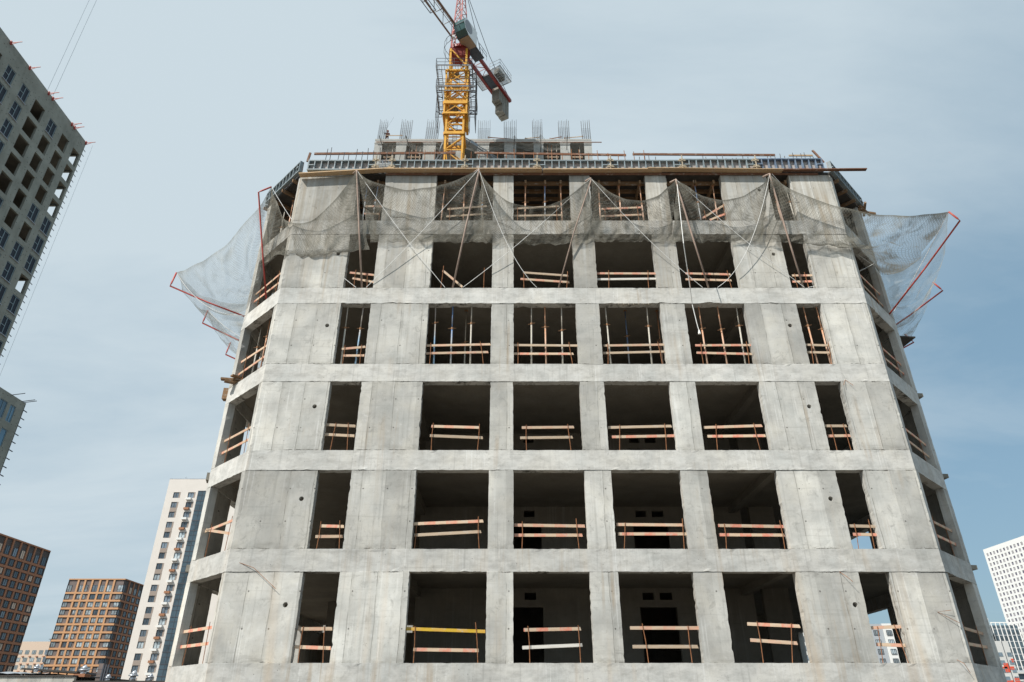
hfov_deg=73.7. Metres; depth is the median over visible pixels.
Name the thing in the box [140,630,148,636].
window
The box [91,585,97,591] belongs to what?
window
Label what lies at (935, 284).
net pole
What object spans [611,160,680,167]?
ribbed shutter
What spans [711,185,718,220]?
steel prop
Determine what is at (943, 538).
guard rail
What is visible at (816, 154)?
propped board
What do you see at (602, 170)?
ledger board
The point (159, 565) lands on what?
window
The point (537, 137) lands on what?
rebar cage
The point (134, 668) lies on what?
window
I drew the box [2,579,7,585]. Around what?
window
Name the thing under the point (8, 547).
window
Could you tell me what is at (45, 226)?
window
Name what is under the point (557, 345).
guard rail
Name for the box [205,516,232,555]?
guard rail
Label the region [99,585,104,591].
window
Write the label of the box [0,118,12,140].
window
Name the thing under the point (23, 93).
window
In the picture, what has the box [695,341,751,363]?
guard rail
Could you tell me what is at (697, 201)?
steel prop
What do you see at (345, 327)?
steel prop
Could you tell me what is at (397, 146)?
concrete tower
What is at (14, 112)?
window
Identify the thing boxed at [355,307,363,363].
steel prop
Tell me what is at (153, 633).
cream tower block
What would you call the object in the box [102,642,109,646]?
window
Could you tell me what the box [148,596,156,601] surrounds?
window
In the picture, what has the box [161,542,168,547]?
window
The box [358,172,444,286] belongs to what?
rope
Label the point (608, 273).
guard rail
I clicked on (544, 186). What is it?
steel prop
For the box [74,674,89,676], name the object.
timber kerb
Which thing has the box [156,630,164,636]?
window
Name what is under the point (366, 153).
handrail board
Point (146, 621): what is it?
window
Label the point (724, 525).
guard rail
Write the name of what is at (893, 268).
catch net
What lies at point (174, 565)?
window
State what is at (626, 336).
steel prop
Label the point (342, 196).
catch net
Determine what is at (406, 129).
rebar cage
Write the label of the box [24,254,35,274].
window
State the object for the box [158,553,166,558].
window
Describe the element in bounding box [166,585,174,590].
window
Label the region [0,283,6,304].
window
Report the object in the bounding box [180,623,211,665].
guard rail
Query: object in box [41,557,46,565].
window
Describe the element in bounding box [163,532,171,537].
window
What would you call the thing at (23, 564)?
rust red apartment block
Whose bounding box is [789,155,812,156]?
handrail board
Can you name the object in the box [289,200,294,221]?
steel prop
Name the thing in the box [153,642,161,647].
window
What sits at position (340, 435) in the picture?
guard rail
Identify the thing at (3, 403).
window
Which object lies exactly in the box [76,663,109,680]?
roof chimney
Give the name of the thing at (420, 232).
rope
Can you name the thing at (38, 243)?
window
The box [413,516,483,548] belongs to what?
guard rail
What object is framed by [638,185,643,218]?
steel prop
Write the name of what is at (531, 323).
steel prop
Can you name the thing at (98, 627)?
window
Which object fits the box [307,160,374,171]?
ribbed shutter
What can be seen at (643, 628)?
guard rail
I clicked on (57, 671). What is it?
roof canopy
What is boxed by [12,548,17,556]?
window
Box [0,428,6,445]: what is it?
window
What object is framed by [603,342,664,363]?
guard rail
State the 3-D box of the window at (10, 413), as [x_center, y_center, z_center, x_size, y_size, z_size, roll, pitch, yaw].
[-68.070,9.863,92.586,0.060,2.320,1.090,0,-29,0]
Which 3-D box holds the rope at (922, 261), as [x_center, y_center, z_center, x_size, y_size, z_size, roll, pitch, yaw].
[18.401,-3.473,30.809,0.022,3.556,3.622,18,-33,-29]
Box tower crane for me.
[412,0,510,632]
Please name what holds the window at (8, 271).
in the unfinished tower block at (42, 140)
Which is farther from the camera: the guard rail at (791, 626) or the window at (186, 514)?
the window at (186, 514)
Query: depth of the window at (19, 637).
224.92 m
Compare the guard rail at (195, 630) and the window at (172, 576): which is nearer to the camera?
the guard rail at (195, 630)
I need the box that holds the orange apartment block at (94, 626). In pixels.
[42,578,143,678]
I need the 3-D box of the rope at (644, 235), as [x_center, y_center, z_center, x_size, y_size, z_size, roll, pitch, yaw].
[5.827,-4.829,29.952,4.566,5.497,0.022,4,-29,-7]
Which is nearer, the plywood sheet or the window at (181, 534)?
the plywood sheet
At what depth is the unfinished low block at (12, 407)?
92.15 m
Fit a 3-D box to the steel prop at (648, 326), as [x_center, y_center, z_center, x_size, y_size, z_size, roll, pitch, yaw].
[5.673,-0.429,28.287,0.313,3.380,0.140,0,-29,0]
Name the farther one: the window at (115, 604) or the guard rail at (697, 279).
the window at (115, 604)
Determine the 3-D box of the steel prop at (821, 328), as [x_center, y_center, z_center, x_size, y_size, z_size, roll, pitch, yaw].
[12.852,-0.429,28.287,0.310,3.380,0.140,0,-29,0]
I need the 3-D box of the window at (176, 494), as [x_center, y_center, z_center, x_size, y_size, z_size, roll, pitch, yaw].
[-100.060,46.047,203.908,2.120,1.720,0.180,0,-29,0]
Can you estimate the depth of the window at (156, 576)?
192.71 m
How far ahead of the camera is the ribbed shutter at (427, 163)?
32.14 m
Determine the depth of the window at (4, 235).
91.36 m
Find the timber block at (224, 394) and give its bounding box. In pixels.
[221,388,228,400]
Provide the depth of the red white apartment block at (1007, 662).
271.96 m
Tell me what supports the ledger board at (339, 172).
attached to the soffit deck
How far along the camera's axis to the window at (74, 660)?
272.40 m
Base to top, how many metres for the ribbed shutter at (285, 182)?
0.610 m
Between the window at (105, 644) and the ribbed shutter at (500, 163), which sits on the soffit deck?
the ribbed shutter at (500, 163)
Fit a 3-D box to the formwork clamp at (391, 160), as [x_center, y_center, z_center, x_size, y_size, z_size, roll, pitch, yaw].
[-5.620,-8.364,31.969,0.340,0.802,0.200,0,-29,0]
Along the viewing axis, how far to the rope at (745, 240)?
29.74 m
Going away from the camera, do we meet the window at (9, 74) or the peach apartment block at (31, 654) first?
the window at (9, 74)
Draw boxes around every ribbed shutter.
[265,161,303,204]
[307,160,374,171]
[393,160,463,167]
[465,159,535,167]
[538,160,609,171]
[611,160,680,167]
[681,159,754,167]
[754,158,823,171]
[826,161,863,206]
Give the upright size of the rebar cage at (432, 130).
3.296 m
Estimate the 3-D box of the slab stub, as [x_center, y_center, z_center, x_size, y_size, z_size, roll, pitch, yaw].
[17.650,8.800,26.395,0.280,0.160,0.600,3,-29,-5]
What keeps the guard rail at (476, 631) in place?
on the concrete frame building at (289, 483)
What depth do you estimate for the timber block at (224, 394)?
29.22 m
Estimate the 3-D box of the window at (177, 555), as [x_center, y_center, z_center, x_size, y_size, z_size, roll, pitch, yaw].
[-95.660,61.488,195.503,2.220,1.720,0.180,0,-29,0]
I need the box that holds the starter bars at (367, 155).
[325,148,409,167]
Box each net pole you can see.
[170,272,244,316]
[202,313,238,340]
[258,186,271,299]
[353,170,362,287]
[452,168,479,287]
[558,177,590,287]
[670,179,708,287]
[762,173,803,287]
[889,211,959,313]
[897,282,942,324]
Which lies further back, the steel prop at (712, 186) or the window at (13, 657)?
the window at (13, 657)
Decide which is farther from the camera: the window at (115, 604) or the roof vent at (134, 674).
the window at (115, 604)
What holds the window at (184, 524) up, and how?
in the cream tower block at (153, 633)
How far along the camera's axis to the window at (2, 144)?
91.10 m
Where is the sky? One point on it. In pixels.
(190, 109)
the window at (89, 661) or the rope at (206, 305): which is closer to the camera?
the rope at (206, 305)
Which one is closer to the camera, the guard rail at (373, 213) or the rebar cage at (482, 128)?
the guard rail at (373, 213)
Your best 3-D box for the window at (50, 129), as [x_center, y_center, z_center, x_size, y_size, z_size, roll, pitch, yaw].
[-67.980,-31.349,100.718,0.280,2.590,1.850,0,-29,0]
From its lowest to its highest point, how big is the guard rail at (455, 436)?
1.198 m
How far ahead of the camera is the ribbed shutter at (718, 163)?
32.14 m
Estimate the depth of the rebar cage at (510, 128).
78.26 m
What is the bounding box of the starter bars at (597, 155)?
[551,149,644,159]
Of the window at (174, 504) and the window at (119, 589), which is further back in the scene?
the window at (119, 589)
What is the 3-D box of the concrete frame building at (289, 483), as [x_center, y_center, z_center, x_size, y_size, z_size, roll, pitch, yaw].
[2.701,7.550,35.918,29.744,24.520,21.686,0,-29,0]
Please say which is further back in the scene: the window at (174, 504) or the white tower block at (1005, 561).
the white tower block at (1005, 561)
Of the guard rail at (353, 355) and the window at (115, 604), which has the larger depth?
the window at (115, 604)
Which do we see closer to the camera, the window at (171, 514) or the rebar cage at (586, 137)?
the rebar cage at (586, 137)
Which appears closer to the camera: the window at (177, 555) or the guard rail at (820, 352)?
the guard rail at (820, 352)
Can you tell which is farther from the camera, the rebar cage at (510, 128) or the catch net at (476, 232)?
the rebar cage at (510, 128)
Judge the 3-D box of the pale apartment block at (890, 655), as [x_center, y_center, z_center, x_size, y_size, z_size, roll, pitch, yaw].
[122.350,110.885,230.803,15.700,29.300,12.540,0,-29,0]
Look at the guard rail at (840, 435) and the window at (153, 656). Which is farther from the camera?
the window at (153, 656)
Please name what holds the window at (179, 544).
in the cream tower block at (153, 633)
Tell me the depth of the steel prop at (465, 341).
29.47 m
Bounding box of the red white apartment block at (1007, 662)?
[995,641,1020,681]
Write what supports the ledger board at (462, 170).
on the ledger board at (603, 173)
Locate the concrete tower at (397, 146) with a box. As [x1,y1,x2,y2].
[323,139,592,632]
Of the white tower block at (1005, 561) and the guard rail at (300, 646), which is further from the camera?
the white tower block at (1005, 561)
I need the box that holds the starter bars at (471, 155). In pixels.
[424,149,533,159]
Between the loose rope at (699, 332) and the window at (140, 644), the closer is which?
the loose rope at (699, 332)
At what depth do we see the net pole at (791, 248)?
29.95 m
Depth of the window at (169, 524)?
199.70 m
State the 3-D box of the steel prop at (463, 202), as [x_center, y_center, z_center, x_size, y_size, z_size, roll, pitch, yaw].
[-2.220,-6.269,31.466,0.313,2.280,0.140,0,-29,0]
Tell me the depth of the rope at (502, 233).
29.78 m
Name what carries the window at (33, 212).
in the unfinished tower block at (42, 140)
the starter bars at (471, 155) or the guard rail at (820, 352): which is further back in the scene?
the starter bars at (471, 155)
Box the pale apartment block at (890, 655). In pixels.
[870,623,899,662]
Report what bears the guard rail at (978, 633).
on the concrete frame building at (289, 483)
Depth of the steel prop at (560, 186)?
31.69 m
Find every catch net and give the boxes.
[177,188,270,314]
[178,276,243,340]
[208,312,262,368]
[258,173,369,267]
[358,170,484,243]
[479,173,591,245]
[589,179,675,241]
[672,176,768,243]
[765,176,947,274]
[882,214,947,326]
[898,285,931,335]
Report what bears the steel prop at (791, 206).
on the concrete frame building at (289, 483)
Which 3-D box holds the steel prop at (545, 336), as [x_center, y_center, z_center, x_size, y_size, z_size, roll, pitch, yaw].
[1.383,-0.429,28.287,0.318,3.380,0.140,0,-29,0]
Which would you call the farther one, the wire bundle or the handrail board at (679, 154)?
the handrail board at (679, 154)
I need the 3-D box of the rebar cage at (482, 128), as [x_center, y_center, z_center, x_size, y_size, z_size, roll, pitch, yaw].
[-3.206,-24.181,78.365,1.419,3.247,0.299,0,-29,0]
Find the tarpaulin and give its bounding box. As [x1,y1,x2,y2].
[0,672,63,674]
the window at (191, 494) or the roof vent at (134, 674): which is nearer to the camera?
the roof vent at (134, 674)
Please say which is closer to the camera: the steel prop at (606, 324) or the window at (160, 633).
the steel prop at (606, 324)
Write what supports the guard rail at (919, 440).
on the concrete frame building at (289, 483)
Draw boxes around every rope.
[53,2,95,94]
[177,274,242,315]
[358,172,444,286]
[367,170,477,286]
[464,179,589,286]
[479,171,536,287]
[593,181,702,287]
[677,180,804,287]
[677,185,700,334]
[717,179,768,287]
[892,213,947,313]
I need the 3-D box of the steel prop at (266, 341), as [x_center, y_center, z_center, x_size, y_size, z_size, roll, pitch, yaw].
[-10.600,0.145,29.341,0.302,3.380,0.140,0,-29,0]
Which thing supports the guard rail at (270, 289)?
on the concrete frame building at (289, 483)
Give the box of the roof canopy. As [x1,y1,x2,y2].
[21,668,105,674]
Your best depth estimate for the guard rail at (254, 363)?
28.79 m
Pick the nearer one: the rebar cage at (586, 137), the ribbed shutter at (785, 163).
the ribbed shutter at (785, 163)
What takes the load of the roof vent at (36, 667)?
on the tarpaulin
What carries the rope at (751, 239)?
attached to the net pole at (791, 248)
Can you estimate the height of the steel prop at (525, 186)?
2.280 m
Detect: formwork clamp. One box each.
[371,155,379,167]
[388,155,395,166]
[461,155,468,167]
[533,155,540,167]
[606,155,613,167]
[678,155,685,166]
[751,155,759,167]
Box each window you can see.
[0,83,6,104]
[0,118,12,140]
[0,140,4,152]
[0,227,9,249]
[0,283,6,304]
[0,315,11,337]
[0,399,7,417]
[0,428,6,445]
[1,261,14,283]
[2,64,15,86]
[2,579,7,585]
[4,545,10,554]
[5,405,15,422]
[6,294,19,315]
[8,101,21,122]
[10,241,23,263]
[10,655,15,661]
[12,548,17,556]
[16,635,21,641]
[17,84,29,104]
[20,550,25,558]
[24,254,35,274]
[26,203,38,224]
[27,552,32,561]
[31,234,43,255]
[39,216,50,236]
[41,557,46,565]
[45,118,56,139]
[71,658,77,663]
[80,625,86,630]
[86,658,92,663]
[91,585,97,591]
[95,625,101,630]
[98,658,105,663]
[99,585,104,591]
[100,650,107,654]
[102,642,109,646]
[106,585,111,591]
[106,625,113,630]
[108,618,115,622]
[113,602,119,606]
[117,585,123,591]
[131,665,139,672]
[134,653,142,659]
[137,642,145,647]
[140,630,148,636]
[142,618,150,624]
[145,607,153,613]
[147,665,156,672]
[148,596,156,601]
[150,653,159,659]
[151,585,158,590]
[153,574,161,579]
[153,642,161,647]
[156,563,163,568]
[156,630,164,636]
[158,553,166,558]
[158,618,167,624]
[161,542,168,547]
[161,607,169,613]
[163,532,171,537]
[164,596,171,601]
[166,522,173,527]
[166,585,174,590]
[168,512,175,517]
[169,574,176,579]
[171,502,178,507]
[171,563,179,568]
[173,492,180,497]
[174,553,181,558]
[176,542,184,547]
[179,532,186,537]
[181,522,188,527]
[183,512,190,517]
[185,502,193,507]
[188,492,195,497]
[987,549,1023,641]
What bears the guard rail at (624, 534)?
on the concrete frame building at (289, 483)
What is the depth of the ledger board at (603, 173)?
31.89 m
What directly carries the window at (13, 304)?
in the unfinished tower block at (42, 140)
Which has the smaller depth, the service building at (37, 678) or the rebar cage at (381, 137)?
the service building at (37, 678)
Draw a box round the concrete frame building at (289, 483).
[165,175,1006,681]
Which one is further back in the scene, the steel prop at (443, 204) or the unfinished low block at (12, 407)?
the unfinished low block at (12, 407)
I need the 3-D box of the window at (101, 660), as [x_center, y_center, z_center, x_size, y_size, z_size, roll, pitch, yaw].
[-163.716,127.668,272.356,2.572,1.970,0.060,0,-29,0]
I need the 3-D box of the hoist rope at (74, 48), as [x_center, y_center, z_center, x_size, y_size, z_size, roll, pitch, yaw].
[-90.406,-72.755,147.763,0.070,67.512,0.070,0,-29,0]
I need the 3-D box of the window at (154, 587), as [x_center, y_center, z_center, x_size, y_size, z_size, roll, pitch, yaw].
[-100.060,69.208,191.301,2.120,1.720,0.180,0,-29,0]
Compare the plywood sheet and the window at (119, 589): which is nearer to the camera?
the plywood sheet
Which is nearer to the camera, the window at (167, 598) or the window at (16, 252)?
the window at (16, 252)
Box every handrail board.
[314,152,454,154]
[474,152,625,155]
[632,153,774,155]
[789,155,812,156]
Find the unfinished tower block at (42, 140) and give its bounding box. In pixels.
[0,27,92,371]
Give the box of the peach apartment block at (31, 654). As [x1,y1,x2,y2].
[13,639,51,672]
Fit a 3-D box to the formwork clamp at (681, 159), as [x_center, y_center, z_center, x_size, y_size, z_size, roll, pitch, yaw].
[7.960,-8.364,31.969,0.340,0.802,0.200,0,-29,0]
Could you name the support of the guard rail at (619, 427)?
on the concrete frame building at (289, 483)
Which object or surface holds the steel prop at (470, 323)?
on the concrete frame building at (289, 483)
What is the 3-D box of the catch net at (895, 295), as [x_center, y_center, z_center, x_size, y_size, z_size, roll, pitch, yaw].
[19.410,-3.067,31.784,3.580,3.322,5.100,0,-29,0]
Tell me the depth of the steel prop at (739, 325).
28.15 m
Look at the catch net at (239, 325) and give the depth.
32.38 m
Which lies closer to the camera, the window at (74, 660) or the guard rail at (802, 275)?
the guard rail at (802, 275)
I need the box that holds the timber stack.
[220,374,243,384]
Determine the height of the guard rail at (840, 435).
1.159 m
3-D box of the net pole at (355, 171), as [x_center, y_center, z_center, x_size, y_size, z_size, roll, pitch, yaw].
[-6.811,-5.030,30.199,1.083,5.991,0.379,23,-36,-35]
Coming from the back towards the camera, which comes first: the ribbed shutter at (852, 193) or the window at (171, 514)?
the window at (171, 514)
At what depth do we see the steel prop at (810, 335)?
28.18 m
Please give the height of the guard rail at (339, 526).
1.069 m
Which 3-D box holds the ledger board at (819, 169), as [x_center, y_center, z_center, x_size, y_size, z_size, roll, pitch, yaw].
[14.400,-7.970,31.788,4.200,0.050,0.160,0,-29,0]
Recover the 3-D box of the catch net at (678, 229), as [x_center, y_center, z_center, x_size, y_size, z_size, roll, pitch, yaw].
[9.372,-5.929,30.524,4.745,3.525,0.590,0,-29,0]
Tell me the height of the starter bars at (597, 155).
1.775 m
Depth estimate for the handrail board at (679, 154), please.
33.32 m
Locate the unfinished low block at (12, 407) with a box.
[0,387,34,484]
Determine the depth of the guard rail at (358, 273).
29.43 m
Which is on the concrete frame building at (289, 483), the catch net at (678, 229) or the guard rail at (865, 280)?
the guard rail at (865, 280)
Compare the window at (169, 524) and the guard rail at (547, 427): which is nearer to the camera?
the guard rail at (547, 427)
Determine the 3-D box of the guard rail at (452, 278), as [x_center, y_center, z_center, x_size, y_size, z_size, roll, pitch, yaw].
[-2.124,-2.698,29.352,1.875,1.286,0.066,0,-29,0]
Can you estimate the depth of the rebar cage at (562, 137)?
78.31 m
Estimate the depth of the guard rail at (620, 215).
31.04 m
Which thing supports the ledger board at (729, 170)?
on the ledger board at (603, 173)
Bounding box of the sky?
[0,0,1023,663]
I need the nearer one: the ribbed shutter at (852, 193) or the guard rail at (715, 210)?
the guard rail at (715, 210)
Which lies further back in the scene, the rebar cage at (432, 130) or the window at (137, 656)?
the window at (137, 656)
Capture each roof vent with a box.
[33,664,40,671]
[79,665,88,673]
[128,670,138,680]
[147,673,153,680]
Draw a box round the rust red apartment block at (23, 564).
[0,533,50,671]
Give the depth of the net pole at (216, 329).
34.92 m
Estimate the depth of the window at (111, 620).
279.57 m
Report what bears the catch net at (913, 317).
hanging from the net pole at (935, 284)
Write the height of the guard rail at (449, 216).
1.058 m
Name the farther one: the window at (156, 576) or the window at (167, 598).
the window at (156, 576)
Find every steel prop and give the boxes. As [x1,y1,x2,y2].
[252,324,262,372]
[260,318,270,366]
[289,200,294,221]
[340,306,348,363]
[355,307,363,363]
[432,307,437,363]
[441,186,446,219]
[448,306,454,363]
[461,185,466,219]
[462,310,467,363]
[469,306,471,363]
[523,185,526,220]
[528,307,532,363]
[543,185,546,220]
[544,307,546,363]
[559,185,562,220]
[560,307,565,363]
[604,307,611,363]
[617,185,621,220]
[623,310,630,363]
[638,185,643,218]
[646,306,652,363]
[655,310,663,363]
[693,185,701,219]
[698,307,707,363]
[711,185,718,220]
[717,306,727,363]
[736,307,745,363]
[784,185,795,219]
[803,307,818,363]
[816,307,830,363]
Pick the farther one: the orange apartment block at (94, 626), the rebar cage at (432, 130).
the orange apartment block at (94, 626)
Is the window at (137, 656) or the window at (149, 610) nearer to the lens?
the window at (137, 656)
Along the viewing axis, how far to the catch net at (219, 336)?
35.75 m
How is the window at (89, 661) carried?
in the orange apartment block at (94, 626)
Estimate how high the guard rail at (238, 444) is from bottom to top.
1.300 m
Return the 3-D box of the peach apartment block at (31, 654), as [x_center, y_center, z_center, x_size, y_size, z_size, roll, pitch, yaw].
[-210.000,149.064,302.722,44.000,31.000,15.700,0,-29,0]
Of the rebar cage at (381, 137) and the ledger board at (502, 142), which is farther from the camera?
the rebar cage at (381, 137)
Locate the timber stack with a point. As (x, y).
(234, 379)
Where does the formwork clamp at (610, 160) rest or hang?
on the ledger board at (602, 170)
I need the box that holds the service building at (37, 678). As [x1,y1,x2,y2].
[0,675,164,681]
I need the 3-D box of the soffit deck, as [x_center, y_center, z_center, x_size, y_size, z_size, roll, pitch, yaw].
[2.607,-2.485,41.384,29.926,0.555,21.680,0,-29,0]
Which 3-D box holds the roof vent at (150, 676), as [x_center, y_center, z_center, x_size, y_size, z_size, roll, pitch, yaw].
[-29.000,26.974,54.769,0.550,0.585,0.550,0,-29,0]
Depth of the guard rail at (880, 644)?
22.49 m
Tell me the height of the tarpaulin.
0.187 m
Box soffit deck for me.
[263,172,862,228]
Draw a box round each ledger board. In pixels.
[299,167,393,177]
[376,141,601,142]
[385,168,541,172]
[386,173,817,174]
[543,168,662,172]
[648,167,783,172]
[782,168,866,171]
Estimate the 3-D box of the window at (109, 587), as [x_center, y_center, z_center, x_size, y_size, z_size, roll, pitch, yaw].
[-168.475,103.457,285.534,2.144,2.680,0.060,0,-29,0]
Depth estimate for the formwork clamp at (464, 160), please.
31.92 m
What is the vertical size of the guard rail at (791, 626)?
1.319 m
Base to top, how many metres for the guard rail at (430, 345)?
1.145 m
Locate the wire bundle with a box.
[379,160,390,167]
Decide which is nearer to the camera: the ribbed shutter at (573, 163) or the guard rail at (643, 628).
the guard rail at (643, 628)
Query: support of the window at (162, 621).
in the cream tower block at (153, 633)
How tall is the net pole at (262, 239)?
5.829 m
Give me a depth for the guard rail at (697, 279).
29.38 m
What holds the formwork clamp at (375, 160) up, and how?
attached to the ribbed shutter at (321, 165)
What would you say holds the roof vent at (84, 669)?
on the service building at (37, 678)
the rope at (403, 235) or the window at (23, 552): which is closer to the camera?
the rope at (403, 235)
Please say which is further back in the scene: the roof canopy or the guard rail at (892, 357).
the roof canopy
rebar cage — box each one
[377,120,387,138]
[399,119,412,138]
[425,122,439,138]
[478,120,489,137]
[504,121,516,138]
[532,120,542,138]
[558,120,569,138]
[581,123,590,138]
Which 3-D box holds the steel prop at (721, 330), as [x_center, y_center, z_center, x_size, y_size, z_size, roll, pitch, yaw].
[8.679,-0.429,28.287,0.292,3.380,0.140,0,-29,0]
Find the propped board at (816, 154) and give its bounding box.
[812,150,824,162]
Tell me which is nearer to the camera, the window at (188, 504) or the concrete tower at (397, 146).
the concrete tower at (397, 146)
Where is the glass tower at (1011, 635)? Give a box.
[990,622,1023,669]
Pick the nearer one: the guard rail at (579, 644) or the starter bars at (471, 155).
the guard rail at (579, 644)
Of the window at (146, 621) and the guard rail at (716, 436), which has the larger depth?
the window at (146, 621)
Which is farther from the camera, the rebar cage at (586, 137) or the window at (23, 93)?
the window at (23, 93)
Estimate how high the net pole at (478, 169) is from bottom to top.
6.071 m
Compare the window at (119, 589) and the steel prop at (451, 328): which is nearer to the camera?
the steel prop at (451, 328)
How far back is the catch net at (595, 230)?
30.33 m
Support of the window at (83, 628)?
in the orange apartment block at (94, 626)
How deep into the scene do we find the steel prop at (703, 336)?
28.14 m
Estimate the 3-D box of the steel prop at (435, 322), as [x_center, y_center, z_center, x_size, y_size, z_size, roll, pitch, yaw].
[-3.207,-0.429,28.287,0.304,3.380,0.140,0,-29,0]
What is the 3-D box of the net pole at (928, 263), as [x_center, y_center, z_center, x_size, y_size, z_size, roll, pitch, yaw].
[18.318,-3.520,30.508,3.799,3.792,0.315,-25,-37,38]
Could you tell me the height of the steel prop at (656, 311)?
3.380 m
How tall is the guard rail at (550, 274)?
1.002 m
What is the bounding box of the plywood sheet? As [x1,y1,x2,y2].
[900,336,915,346]
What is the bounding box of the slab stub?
[971,565,977,570]
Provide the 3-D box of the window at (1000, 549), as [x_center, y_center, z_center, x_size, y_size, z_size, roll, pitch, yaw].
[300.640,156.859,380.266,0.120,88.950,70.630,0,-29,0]
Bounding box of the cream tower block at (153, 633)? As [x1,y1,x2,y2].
[121,478,234,680]
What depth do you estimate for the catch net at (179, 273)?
31.58 m
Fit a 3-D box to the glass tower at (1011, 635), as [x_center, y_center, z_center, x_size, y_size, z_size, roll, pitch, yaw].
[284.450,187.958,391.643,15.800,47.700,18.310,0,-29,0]
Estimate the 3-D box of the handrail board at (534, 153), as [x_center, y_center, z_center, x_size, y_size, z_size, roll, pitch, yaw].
[1.869,-9.141,33.371,7.404,0.120,0.050,1,-29,1]
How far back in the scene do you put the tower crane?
73.76 m
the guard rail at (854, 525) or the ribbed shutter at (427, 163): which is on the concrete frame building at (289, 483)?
the guard rail at (854, 525)
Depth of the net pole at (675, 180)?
29.92 m
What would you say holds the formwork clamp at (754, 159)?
attached to the ribbed shutter at (718, 163)
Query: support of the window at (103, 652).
in the orange apartment block at (94, 626)
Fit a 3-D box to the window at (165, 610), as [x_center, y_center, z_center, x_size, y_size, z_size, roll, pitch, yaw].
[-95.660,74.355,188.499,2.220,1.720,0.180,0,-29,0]
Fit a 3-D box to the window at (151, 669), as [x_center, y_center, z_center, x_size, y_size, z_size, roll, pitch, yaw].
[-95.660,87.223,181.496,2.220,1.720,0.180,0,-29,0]
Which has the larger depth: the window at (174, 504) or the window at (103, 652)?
the window at (103, 652)
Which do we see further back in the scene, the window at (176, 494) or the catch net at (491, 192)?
the window at (176, 494)
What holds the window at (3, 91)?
in the unfinished tower block at (42, 140)
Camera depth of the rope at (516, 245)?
29.66 m
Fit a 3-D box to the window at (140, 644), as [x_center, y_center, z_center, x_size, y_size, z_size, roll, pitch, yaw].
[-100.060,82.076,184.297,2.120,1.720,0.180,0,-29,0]
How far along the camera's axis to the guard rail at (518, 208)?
31.04 m
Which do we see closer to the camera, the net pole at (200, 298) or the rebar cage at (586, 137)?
the net pole at (200, 298)
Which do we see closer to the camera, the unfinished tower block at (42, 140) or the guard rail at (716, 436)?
the guard rail at (716, 436)
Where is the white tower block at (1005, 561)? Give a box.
[983,536,1023,641]
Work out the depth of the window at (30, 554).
229.58 m
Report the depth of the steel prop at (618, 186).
31.51 m
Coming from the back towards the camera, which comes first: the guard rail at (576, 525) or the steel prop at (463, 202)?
the steel prop at (463, 202)
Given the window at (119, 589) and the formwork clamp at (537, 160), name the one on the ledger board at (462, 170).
the formwork clamp at (537, 160)
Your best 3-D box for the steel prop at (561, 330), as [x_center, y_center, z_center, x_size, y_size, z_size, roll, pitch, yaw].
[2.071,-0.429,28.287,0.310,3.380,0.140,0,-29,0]
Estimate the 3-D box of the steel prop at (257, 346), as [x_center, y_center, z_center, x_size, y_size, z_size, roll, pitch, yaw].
[-11.150,0.408,29.824,0.322,3.380,0.140,0,-29,0]
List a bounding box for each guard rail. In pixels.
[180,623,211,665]
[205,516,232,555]
[222,425,250,462]
[238,342,265,378]
[254,271,280,305]
[294,626,331,662]
[315,520,343,548]
[324,423,354,449]
[342,345,365,363]
[349,271,373,282]
[364,205,381,220]
[406,622,484,662]
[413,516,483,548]
[426,341,490,363]
[430,423,482,449]
[440,266,484,287]
[446,205,486,219]
[514,204,562,220]
[514,344,576,363]
[514,520,584,546]
[520,271,568,287]
[520,424,573,449]
[522,626,581,662]
[597,270,655,287]
[601,206,641,219]
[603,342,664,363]
[608,423,673,449]
[616,518,686,548]
[630,623,698,662]
[685,269,731,287]
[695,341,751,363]
[702,204,725,219]
[703,423,765,449]
[718,520,784,548]
[747,621,800,662]
[792,272,811,287]
[806,343,831,363]
[825,424,850,449]
[849,519,876,548]
[860,274,883,306]
[871,625,908,662]
[881,344,903,376]
[905,428,929,460]
[932,517,955,555]
[962,622,987,665]
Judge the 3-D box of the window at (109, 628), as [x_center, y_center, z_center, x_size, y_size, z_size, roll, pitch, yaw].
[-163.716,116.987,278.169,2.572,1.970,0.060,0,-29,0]
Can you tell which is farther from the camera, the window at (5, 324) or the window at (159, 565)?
the window at (159, 565)
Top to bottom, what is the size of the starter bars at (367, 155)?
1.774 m

